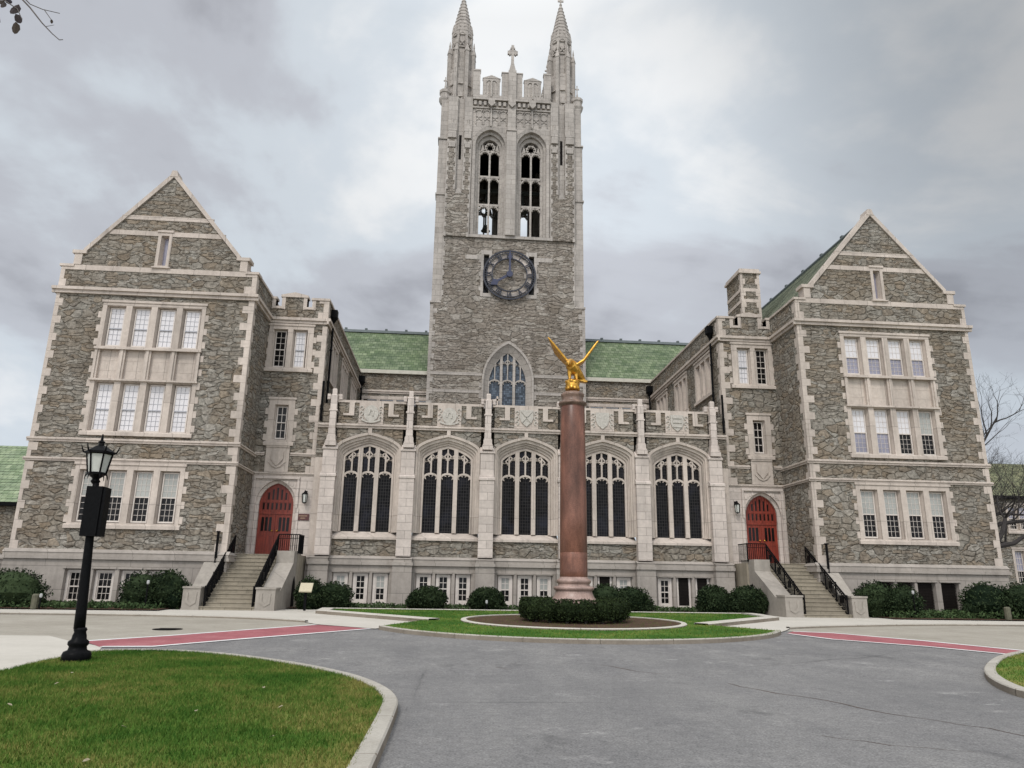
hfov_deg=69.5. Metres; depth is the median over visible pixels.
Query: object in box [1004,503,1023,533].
window
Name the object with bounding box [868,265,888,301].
window
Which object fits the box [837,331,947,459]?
window
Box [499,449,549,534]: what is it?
gothic window
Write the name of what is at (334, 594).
evergreen shrub
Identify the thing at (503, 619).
mulch bed
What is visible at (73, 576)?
basement window
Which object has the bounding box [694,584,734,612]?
evergreen shrub
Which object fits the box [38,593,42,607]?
garden spotlight
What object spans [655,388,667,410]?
window
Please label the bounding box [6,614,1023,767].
road
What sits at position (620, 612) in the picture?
hedge bush
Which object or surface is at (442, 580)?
basement window
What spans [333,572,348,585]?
basement window
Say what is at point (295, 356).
window
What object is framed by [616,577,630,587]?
basement window
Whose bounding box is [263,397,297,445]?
window
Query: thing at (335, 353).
window
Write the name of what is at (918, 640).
crossing line
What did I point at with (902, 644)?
crossing line
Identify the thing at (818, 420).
college hall
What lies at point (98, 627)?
buff paving
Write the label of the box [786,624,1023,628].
kerb
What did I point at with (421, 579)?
basement window
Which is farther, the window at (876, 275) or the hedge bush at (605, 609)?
the window at (876, 275)
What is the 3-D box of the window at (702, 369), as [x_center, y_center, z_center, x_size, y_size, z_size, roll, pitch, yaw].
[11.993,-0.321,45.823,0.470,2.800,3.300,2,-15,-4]
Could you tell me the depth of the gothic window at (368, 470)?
39.64 m
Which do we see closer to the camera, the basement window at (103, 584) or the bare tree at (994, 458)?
the basement window at (103, 584)
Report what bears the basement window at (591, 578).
in the college hall
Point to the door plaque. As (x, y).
(303, 516)
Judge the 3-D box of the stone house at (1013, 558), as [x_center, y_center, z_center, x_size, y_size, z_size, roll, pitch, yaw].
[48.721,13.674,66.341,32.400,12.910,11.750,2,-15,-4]
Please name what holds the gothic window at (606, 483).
in the college hall
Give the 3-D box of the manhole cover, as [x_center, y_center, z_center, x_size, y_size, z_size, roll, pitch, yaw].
[-10.308,7.332,22.092,0.840,0.020,0.840,2,-15,-4]
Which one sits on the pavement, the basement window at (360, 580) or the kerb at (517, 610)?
the kerb at (517, 610)
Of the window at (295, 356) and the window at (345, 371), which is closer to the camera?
the window at (295, 356)
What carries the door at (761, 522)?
in the college hall
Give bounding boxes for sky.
[0,0,1023,539]
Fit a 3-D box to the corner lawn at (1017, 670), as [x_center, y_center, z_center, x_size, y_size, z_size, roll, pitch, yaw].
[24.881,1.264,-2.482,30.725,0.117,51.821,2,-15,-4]
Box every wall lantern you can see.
[302,490,307,503]
[734,501,739,513]
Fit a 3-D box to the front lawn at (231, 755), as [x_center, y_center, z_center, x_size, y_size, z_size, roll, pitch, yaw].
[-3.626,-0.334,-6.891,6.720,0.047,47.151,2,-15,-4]
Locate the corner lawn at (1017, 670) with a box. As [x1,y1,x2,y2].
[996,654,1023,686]
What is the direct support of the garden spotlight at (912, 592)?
on the bed at (951, 618)
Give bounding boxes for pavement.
[0,608,1023,631]
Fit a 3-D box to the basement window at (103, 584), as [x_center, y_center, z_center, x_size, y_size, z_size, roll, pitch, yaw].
[-18.921,9.408,34.254,0.880,1.500,0.130,2,-15,-4]
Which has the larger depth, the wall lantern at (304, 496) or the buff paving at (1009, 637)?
the wall lantern at (304, 496)
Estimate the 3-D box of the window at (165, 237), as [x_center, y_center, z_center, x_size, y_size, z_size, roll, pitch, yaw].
[-18.203,-6.993,38.675,0.920,2.150,0.470,2,-15,-4]
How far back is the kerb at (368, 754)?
8.23 m
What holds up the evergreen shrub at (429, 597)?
on the bed at (462, 608)
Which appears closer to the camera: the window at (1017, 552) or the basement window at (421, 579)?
the basement window at (421, 579)
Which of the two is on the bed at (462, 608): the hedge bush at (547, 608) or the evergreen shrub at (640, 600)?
the evergreen shrub at (640, 600)
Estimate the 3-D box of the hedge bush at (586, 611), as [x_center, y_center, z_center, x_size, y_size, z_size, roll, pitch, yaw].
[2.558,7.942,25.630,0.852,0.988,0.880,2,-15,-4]
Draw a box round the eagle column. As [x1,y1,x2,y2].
[548,337,598,620]
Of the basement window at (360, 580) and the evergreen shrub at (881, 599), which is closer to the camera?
the evergreen shrub at (881, 599)
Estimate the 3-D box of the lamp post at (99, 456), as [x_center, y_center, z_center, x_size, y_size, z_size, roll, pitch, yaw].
[-8.247,3.116,14.314,0.766,4.351,0.615,5,-16,-15]
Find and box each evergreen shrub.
[0,567,53,606]
[116,568,191,608]
[293,575,354,609]
[405,585,448,608]
[466,585,507,609]
[592,583,657,611]
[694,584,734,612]
[725,585,768,613]
[852,579,926,617]
[957,580,1023,618]
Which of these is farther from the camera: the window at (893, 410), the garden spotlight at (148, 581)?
the window at (893, 410)
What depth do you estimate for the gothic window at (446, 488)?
39.96 m
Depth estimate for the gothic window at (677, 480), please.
40.92 m
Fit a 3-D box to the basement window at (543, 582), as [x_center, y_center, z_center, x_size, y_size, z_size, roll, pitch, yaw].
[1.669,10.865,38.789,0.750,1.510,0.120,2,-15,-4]
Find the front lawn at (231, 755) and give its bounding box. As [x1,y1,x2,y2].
[0,651,380,767]
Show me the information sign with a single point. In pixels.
(306, 587)
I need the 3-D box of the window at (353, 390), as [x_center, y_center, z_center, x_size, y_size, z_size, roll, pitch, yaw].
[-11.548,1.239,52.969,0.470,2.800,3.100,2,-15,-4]
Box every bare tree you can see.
[976,373,1023,547]
[987,431,1022,504]
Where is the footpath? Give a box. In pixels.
[0,635,101,669]
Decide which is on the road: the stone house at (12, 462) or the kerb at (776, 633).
the kerb at (776, 633)
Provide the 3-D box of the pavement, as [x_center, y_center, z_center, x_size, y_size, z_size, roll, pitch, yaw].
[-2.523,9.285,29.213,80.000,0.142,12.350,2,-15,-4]
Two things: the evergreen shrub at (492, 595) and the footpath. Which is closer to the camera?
the footpath
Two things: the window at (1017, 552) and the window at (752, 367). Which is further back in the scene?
the window at (1017, 552)
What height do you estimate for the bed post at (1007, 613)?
0.590 m
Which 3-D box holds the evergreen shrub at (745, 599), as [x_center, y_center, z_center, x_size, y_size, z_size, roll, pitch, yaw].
[11.540,10.617,36.030,2.395,1.668,1.582,2,-15,-4]
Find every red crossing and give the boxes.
[89,625,365,646]
[790,631,1020,653]
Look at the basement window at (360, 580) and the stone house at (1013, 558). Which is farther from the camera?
the stone house at (1013, 558)
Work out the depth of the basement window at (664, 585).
39.27 m
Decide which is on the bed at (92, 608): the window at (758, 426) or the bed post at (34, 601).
the bed post at (34, 601)
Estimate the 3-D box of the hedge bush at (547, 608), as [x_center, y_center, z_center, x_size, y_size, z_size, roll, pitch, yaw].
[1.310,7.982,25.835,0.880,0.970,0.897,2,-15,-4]
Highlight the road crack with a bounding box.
[733,684,1023,735]
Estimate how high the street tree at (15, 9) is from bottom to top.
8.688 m
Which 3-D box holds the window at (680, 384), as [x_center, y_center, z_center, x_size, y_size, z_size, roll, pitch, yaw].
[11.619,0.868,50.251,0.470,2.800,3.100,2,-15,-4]
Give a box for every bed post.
[30,594,39,608]
[1003,607,1011,619]
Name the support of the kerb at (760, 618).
on the ground
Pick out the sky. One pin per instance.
(719, 138)
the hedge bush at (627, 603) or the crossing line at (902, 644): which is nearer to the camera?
the crossing line at (902, 644)
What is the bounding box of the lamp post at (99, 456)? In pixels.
[60,434,119,662]
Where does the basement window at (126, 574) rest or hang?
in the college hall
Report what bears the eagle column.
on the mulch bed at (503, 619)
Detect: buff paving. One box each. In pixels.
[0,614,312,640]
[788,626,1023,649]
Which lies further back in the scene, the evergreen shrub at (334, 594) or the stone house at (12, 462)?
the stone house at (12, 462)
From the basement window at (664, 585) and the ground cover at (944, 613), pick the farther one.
the basement window at (664, 585)
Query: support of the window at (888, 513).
in the college hall
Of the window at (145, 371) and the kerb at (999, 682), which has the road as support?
the kerb at (999, 682)
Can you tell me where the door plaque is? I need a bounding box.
[298,514,308,519]
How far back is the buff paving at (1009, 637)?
25.62 m
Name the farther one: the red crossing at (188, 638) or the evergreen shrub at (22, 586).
the evergreen shrub at (22, 586)
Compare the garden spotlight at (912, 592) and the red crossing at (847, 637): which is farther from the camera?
the garden spotlight at (912, 592)
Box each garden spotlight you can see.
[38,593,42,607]
[144,580,149,608]
[911,591,916,617]
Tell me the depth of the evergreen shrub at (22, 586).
31.07 m
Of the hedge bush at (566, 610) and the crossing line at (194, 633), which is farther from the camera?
the hedge bush at (566, 610)
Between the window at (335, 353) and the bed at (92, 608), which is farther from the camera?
the window at (335, 353)
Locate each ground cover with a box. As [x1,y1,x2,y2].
[0,599,169,609]
[296,601,735,612]
[883,609,1023,620]
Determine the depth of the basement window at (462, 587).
38.46 m
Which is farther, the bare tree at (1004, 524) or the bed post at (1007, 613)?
the bare tree at (1004, 524)
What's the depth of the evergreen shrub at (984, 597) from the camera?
34.81 m
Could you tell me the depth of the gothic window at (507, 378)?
57.05 m
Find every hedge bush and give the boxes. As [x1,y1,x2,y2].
[518,597,534,620]
[524,597,545,621]
[538,598,560,622]
[555,598,578,623]
[575,598,597,623]
[592,598,614,623]
[606,599,626,622]
[611,598,631,621]
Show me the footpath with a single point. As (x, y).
(18, 650)
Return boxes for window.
[62,461,188,529]
[63,569,80,601]
[78,299,208,437]
[92,570,114,601]
[118,570,139,598]
[151,230,174,268]
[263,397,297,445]
[264,323,316,372]
[327,337,339,389]
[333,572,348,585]
[338,444,394,531]
[339,358,349,399]
[350,377,357,399]
[352,573,367,602]
[372,573,387,602]
[416,574,430,589]
[419,447,472,533]
[436,574,450,603]
[455,574,469,604]
[488,353,526,405]
[498,575,511,604]
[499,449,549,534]
[517,575,531,604]
[537,576,550,597]
[586,451,627,536]
[588,577,592,586]
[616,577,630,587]
[653,453,704,538]
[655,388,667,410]
[657,578,671,606]
[673,371,688,410]
[693,350,711,406]
[728,342,775,389]
[744,413,775,459]
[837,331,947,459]
[852,482,959,545]
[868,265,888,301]
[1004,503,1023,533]
[1011,547,1023,584]
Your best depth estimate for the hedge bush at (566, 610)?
25.41 m
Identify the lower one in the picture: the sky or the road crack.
the road crack
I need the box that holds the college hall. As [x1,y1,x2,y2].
[0,0,1011,617]
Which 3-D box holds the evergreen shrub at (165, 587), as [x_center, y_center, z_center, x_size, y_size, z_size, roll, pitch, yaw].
[-15.707,9.091,32.539,3.108,1.913,1.802,2,-15,-4]
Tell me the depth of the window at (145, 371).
36.93 m
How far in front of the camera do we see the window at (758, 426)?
42.13 m
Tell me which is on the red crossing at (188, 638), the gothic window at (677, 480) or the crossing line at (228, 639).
the crossing line at (228, 639)
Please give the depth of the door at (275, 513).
39.03 m
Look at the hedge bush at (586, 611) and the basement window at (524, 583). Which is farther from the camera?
the basement window at (524, 583)
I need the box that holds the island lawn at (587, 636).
[336,609,774,639]
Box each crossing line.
[89,624,314,640]
[100,628,373,646]
[786,633,1005,653]
[794,631,1023,650]
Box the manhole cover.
[152,628,181,629]
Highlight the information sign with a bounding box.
[299,583,313,610]
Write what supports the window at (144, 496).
in the college hall
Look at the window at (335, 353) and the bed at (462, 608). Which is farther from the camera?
the window at (335, 353)
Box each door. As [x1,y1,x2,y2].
[254,484,293,553]
[746,496,778,562]
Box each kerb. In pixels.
[0,612,307,621]
[90,649,397,767]
[315,607,439,621]
[322,607,740,613]
[379,625,780,644]
[460,614,686,630]
[694,613,778,625]
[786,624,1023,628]
[984,651,1023,697]
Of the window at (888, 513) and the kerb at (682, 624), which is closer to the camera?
the kerb at (682, 624)
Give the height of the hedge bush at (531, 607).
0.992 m
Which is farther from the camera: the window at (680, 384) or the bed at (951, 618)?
the window at (680, 384)
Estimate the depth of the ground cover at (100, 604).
30.95 m
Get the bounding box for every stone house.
[0,446,27,554]
[989,463,1023,586]
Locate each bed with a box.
[0,606,166,609]
[288,607,689,611]
[467,615,680,627]
[886,616,1023,619]
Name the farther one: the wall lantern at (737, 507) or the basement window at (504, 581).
the wall lantern at (737, 507)
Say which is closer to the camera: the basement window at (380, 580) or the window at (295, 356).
the basement window at (380, 580)
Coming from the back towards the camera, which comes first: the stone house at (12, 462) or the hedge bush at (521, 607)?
the stone house at (12, 462)
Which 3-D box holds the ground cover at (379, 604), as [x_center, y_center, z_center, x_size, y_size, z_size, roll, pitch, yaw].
[0.493,11.188,36.870,22.128,0.517,2.144,2,-15,-4]
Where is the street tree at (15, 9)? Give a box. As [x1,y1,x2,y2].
[0,0,62,39]
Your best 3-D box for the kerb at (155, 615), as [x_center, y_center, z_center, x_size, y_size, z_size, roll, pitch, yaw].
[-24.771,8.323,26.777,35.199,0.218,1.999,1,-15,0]
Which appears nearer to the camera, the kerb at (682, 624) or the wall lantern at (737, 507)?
the kerb at (682, 624)

